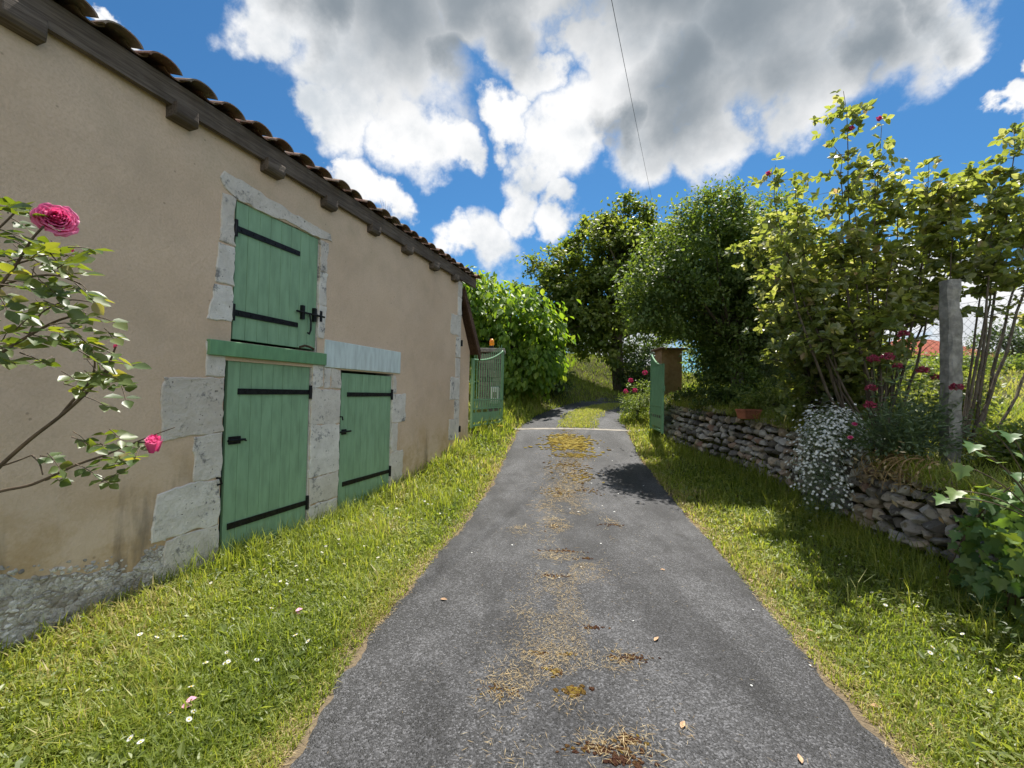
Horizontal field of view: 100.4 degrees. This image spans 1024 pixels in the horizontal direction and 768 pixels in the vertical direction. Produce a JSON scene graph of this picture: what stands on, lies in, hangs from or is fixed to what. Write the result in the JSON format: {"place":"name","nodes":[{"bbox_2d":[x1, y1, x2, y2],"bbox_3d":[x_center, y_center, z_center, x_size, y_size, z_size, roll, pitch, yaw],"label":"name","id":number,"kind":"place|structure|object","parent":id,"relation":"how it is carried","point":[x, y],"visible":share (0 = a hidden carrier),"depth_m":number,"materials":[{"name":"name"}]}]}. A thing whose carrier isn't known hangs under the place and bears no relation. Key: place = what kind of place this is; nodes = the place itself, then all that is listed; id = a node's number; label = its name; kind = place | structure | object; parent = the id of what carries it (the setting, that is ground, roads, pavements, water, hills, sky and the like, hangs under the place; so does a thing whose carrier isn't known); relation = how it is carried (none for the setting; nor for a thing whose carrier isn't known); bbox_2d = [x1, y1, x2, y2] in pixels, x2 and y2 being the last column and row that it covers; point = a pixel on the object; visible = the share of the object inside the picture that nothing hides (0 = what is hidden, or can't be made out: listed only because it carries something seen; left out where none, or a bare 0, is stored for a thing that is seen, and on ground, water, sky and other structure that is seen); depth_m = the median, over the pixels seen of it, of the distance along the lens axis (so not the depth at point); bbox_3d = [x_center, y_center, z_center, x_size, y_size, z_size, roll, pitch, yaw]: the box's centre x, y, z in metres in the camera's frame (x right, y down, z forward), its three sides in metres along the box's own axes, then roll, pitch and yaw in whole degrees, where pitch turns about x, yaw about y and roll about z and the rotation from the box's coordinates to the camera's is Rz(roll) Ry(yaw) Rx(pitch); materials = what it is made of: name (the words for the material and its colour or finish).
{"place":"outdoors","nodes":[
{"label":"outdoors","id":0,"kind":"place"},
{"bbox_2d":[0,355,1023,767],"bbox_3d":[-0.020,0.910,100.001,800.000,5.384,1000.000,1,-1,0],"label":"ground","id":1,"kind":"structure","parent":0,"point":[856,713],"depth_m":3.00,"materials":[{"name":"green plant"}]},
{"bbox_2d":[0,196,174,492],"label":"rose bush","id":2,"kind":"object","parent":1,"relation":"on","point":[41,216],"visible":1,"depth_m":1.25,"materials":[{"name":"green plant"}]},
{"bbox_2d":[182,696,195,707],"bbox_3d":[-1.549,1.526,2.047,0.040,0.024,0.058,1,-1,24],"label":"rose petal","id":3,"kind":"object","parent":1,"relation":"on","point":[192,698],"visible":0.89,"depth_m":2.05,"materials":[{"name":"plant"}]},
{"bbox_2d":[0,0,480,652],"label":"stone barn","id":4,"kind":"structure","parent":1,"relation":"on","point":[300,334],"depth_m":3.48,"materials":[{"name":"paint"}]},
{"bbox_2d":[219,360,311,559],"bbox_3d":[-2.399,0.706,4.294,0.088,1.815,1.019,1,-1,18],"label":"large door","id":5,"kind":"structure","parent":4,"relation":"in","point":[265,425],"depth_m":4.19,"materials":[{"name":"green paint"}]},
{"bbox_2d":[231,201,324,349],"bbox_3d":[-2.336,-1.019,4.352,0.108,1.268,1.155,1,-1,18],"label":"loft door","id":6,"kind":"structure","parent":4,"relation":"in","point":[275,276],"depth_m":4.26,"materials":[{"name":"green paint"}]},
{"bbox_2d":[337,373,392,511],"bbox_3d":[-1.940,0.749,5.723,0.068,1.745,1.145,1,-1,18],"label":"small door","id":7,"kind":"structure","parent":4,"relation":"in","point":[364,440],"depth_m":5.64,"materials":[{"name":"green paint"}]},
{"bbox_2d":[469,345,503,427],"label":"metal gate","id":8,"kind":"structure","parent":1,"relation":"on","point":[476,416],"depth_m":10.06,"materials":[{"name":"green metal"}]},
{"bbox_2d":[478,348,504,421],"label":"gate pillar","id":9,"kind":"structure","parent":1,"relation":"on","point":[485,351],"depth_m":11.16,"materials":[{"name":"stone"}]},
{"bbox_2d":[489,339,493,347],"bbox_3d":[-0.537,-1.065,11.323,0.124,0.270,0.124,1,-1,0],"label":"warning lamp","id":10,"kind":"object","parent":9,"relation":"on","point":[491,343],"visible":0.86,"depth_m":11.27,"materials":[{"name":"orange plastic"}]},
{"bbox_2d":[491,387,499,400],"bbox_3d":[-0.446,0.288,11.054,0.240,0.440,0.125,1,-1,0],"label":"meter box","id":11,"kind":"object","parent":9,"relation":"attached to","point":[495,393],"visible":0.24,"depth_m":11.00,"materials":[{"name":"white plastic"}]},
{"bbox_2d":[462,264,580,403],"bbox_3d":[-1.005,-1.682,15.062,6.766,5.030,4.236,1,-1,0],"label":"fig tree","id":12,"kind":"object","parent":1,"relation":"on","point":[534,355],"visible":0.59,"depth_m":14.11,"materials":[{"name":"green plant"}]},
{"bbox_2d":[530,367,577,396],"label":"bank shrub","id":13,"kind":"object","parent":1,"relation":"on","point":[560,386],"visible":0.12,"depth_m":16.36,"materials":[{"name":"green plant"}]},
{"bbox_2d":[566,338,595,355],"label":"bank shrub","id":14,"kind":"object","parent":1,"relation":"on","point":[583,349],"visible":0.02,"depth_m":24.81,"materials":[{"name":"green plant"}]},
{"bbox_2d":[503,187,686,392],"bbox_3d":[4.373,-4.454,20.579,9.920,9.984,5.994,1,-1,0],"label":"shade tree","id":15,"kind":"object","parent":1,"relation":"on","point":[595,320],"visible":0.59,"depth_m":19.68,"materials":[{"name":"green plant"}]},
{"bbox_2d":[608,343,657,393],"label":"bank shrub","id":16,"kind":"object","parent":1,"relation":"on","point":[638,374],"visible":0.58,"depth_m":20.10,"materials":[{"name":"green plant"}]},
{"bbox_2d":[617,370,649,420],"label":"bank flowers","id":17,"kind":"object","parent":1,"relation":"on","point":[632,405],"visible":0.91,"depth_m":12.43,"materials":[{"name":"green plant"}]},
{"bbox_2d":[623,337,678,369],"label":"bank shrub","id":18,"kind":"object","parent":1,"relation":"on","point":[644,356],"visible":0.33,"depth_m":24.68,"materials":[{"name":"green plant"}]},
{"bbox_2d":[649,354,664,433],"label":"metal gate","id":19,"kind":"structure","parent":1,"relation":"on","point":[657,386],"depth_m":10.28,"materials":[{"name":"green metal"}]},
{"bbox_2d":[651,347,686,417],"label":"gate pillar","id":20,"kind":"structure","parent":1,"relation":"on","point":[669,358],"depth_m":11.29,"materials":[{"name":"stone"}]},
{"bbox_2d":[664,386,699,410],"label":"terrace plant","id":21,"kind":"object","parent":1,"relation":"on","point":[685,394],"visible":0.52,"depth_m":10.07,"materials":[{"name":"green plant"}]},
{"bbox_2d":[671,340,723,388],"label":"meadow shrub","id":22,"kind":"object","parent":1,"relation":"on","point":[687,354],"visible":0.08,"depth_m":12.54,"materials":[{"name":"green plant"}]},
{"bbox_2d":[679,381,738,415],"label":"terrace plant","id":23,"kind":"object","parent":1,"relation":"on","point":[703,392],"visible":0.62,"depth_m":9.01,"materials":[{"name":"green plant"}]},
{"bbox_2d":[607,170,840,407],"bbox_3d":[4.801,-1.738,9.875,5.706,5.171,4.346,1,-1,0],"label":"dense bush","id":24,"kind":"object","parent":1,"relation":"on","point":[707,282],"visible":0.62,"depth_m":8.84,"materials":[{"name":"green plant"}]},
{"bbox_2d":[469,352,1023,513],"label":"meadow grass","id":25,"kind":"structure","parent":1,"relation":"on","point":[936,472],"depth_m":7.45,"materials":[{"name":"green plant"}]},
{"bbox_2d":[730,376,790,423],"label":"terrace plant","id":26,"kind":"object","parent":1,"relation":"on","point":[760,399],"visible":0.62,"depth_m":7.93,"materials":[{"name":"green plant"}]},
{"bbox_2d":[771,391,815,431],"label":"terrace plant","id":27,"kind":"object","parent":1,"relation":"on","point":[786,415],"visible":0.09,"depth_m":6.82,"materials":[{"name":"green plant"}]},
{"bbox_2d":[723,205,905,420],"bbox_3d":[4.529,-0.969,6.322,2.440,3.556,1.550,1,-1,13],"label":"bush","id":28,"kind":"object","parent":1,"relation":"on","point":[807,377],"visible":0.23,"depth_m":6.29,"materials":[{"name":"green plant"}]},
{"bbox_2d":[800,399,868,453],"bbox_3d":[4.666,0.582,5.978,1.165,0.859,0.963,2,-1,-28],"label":"terrace plant","id":29,"kind":"object","parent":1,"relation":"on","point":[859,408],"visible":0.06,"depth_m":5.88,"materials":[{"name":"green plant"}]},
{"bbox_2d":[657,397,1023,607],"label":"dry stone wall","id":30,"kind":"structure","parent":1,"relation":"on","point":[911,522],"depth_m":5.48,"materials":[{"name":"grey stone"}]},
{"bbox_2d":[735,409,761,418],"bbox_3d":[4.209,0.534,7.593,0.403,0.170,0.212,2,-1,-20],"label":"flower pot","id":31,"kind":"object","parent":30,"relation":"on","point":[745,413],"visible":0.93,"depth_m":7.51,"materials":[{"name":"ceramic"}]},
{"bbox_2d":[780,398,886,518],"bbox_3d":[3.872,0.874,5.268,0.996,1.416,1.263,1,-1,0],"label":"white flower mound","id":32,"kind":"object","parent":30,"relation":"on","point":[830,434],"visible":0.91,"depth_m":5.08,"materials":[{"name":"grey plant"}]},
{"bbox_2d":[845,422,879,458],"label":"rose","id":33,"kind":"object","parent":32,"relation":"on","point":[854,424],"visible":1,"depth_m":4.61,"materials":[{"name":"green plant"}]},
{"bbox_2d":[838,441,975,523],"bbox_3d":[3.979,0.982,4.452,0.689,0.783,1.588,1,-1,0],"label":"dry plant","id":34,"kind":"object","parent":30,"relation":"hanging from","point":[893,460],"visible":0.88,"depth_m":4.42,"materials":[{"name":"plant"}]},
{"bbox_2d":[932,427,1023,635],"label":"ivy","id":35,"kind":"object","parent":30,"relation":"attached to","point":[1002,534],"visible":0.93,"depth_m":3.07,"materials":[{"name":"green plant"}]},
{"bbox_2d":[703,279,1023,468],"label":"wire fence","id":36,"kind":"object","parent":1,"relation":"on","point":[950,331],"visible":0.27,"depth_m":4.60,"materials":[{"name":"metal"}]},
{"bbox_2d":[745,89,985,461],"bbox_3d":[4.537,-1.342,5.455,3.275,4.630,1.436,1,-1,0],"label":"shrub","id":37,"kind":"object","parent":1,"relation":"on","point":[907,294],"visible":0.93,"depth_m":5.25,"materials":[{"name":"green plant"}]},
{"bbox_2d":[836,353,937,421],"bbox_3d":[5.311,0.179,6.262,1.327,1.250,1.267,1,-1,0],"label":"terrace plant","id":38,"kind":"object","parent":1,"relation":"on","point":[904,381],"visible":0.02,"depth_m":6.06,"materials":[{"name":"green plant"}]},
{"bbox_2d":[877,339,933,392],"bbox_3d":[9.450,-0.365,11.500,2.767,1.751,2.468,1,-1,0],"label":"meadow shrub","id":39,"kind":"object","parent":1,"relation":"on","point":[910,369],"visible":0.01,"depth_m":10.98,"materials":[{"name":"green plant"}]},
{"bbox_2d":[838,327,977,460],"bbox_3d":[4.391,0.106,4.660,1.682,1.400,1.102,1,-1,0],"label":"red valerian","id":40,"kind":"object","parent":1,"relation":"on","point":[908,435],"visible":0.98,"depth_m":4.51,"materials":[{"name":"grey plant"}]},
{"bbox_2d":[895,351,970,389],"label":"meadow shrub","id":41,"kind":"object","parent":1,"relation":"on","point":[928,364],"visible":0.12,"depth_m":12.03,"materials":[{"name":"green plant"}]},
{"bbox_2d":[891,339,993,369],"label":"house","id":42,"kind":"structure","parent":1,"relation":"on","point":[935,345],"depth_m":41.21,"materials":[{"name":"tile"}]},
{"bbox_2d":[905,122,1023,443],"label":"shrub","id":43,"kind":"object","parent":1,"relation":"on","point":[984,250],"visible":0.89,"depth_m":5.08,"materials":[{"name":"green plant"}]},
{"bbox_2d":[907,359,1021,436],"bbox_3d":[5.712,0.194,5.513,1.069,1.096,1.032,0,-1,38],"label":"terrace plant","id":44,"kind":"object","parent":1,"relation":"on","point":[981,406],"visible":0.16,"depth_m":5.38,"materials":[{"name":"green plant"}]},
{"bbox_2d":[921,344,1008,373],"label":"meadow shrub","id":45,"kind":"object","parent":1,"relation":"on","point":[968,362],"visible":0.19,"depth_m":16.10,"materials":[{"name":"green plant"}]},
{"bbox_2d":[944,418,1023,465],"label":"terrace plant","id":46,"kind":"object","parent":1,"relation":"on","point":[1017,427],"visible":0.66,"depth_m":4.40,"materials":[{"name":"green plant"}]},
{"bbox_2d":[963,317,1023,360],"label":"orchard tree","id":47,"kind":"object","parent":1,"relation":"on","point":[1018,347],"visible":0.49,"depth_m":18.63,"materials":[{"name":"green plant"}]},
{"bbox_2d":[975,350,1023,372],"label":"meadow shrub","id":48,"kind":"object","parent":1,"relation":"on","point":[1018,364],"visible":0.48,"depth_m":16.59,"materials":[{"name":"green plant"}]},
{"bbox_2d":[86,0,1023,372],"label":"sky","id":49,"kind":"structure","parent":0,"point":[488,129],"materials":[{"name":"blue"}]},
{"bbox_2d":[288,395,905,767],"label":"driveway","id":50,"kind":"structure","parent":0,"point":[422,632],"depth_m":2.58,"materials":[{"name":"grey asphalt"}]},
{"bbox_2d":[477,427,664,767],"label":"moss","id":51,"kind":"object","parent":50,"relation":"on","point":[616,759],"visible":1,"depth_m":2.53,"materials":[{"name":"plant"}]},
{"bbox_2d":[513,427,641,431],"bbox_3d":[1.759,1.224,11.219,3.537,0.121,0.170,1,-1,-2],"label":"pavement strip","id":52,"kind":"object","parent":50,"relation":"on","point":[573,429],"visible":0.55,"depth_m":11.20,"materials":[{"name":"concrete"}]},
{"bbox_2d":[231,429,952,767],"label":"straw litter","id":53,"kind":"object","parent":50,"relation":"on","point":[763,605],"visible":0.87,"depth_m":2.71,"materials":[{"name":"beige plant"}]},
{"bbox_2d":[611,0,656,218],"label":"overhead cable","id":54,"kind":"object","parent":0,"point":[628,84],"visible":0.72,"depth_m":19.00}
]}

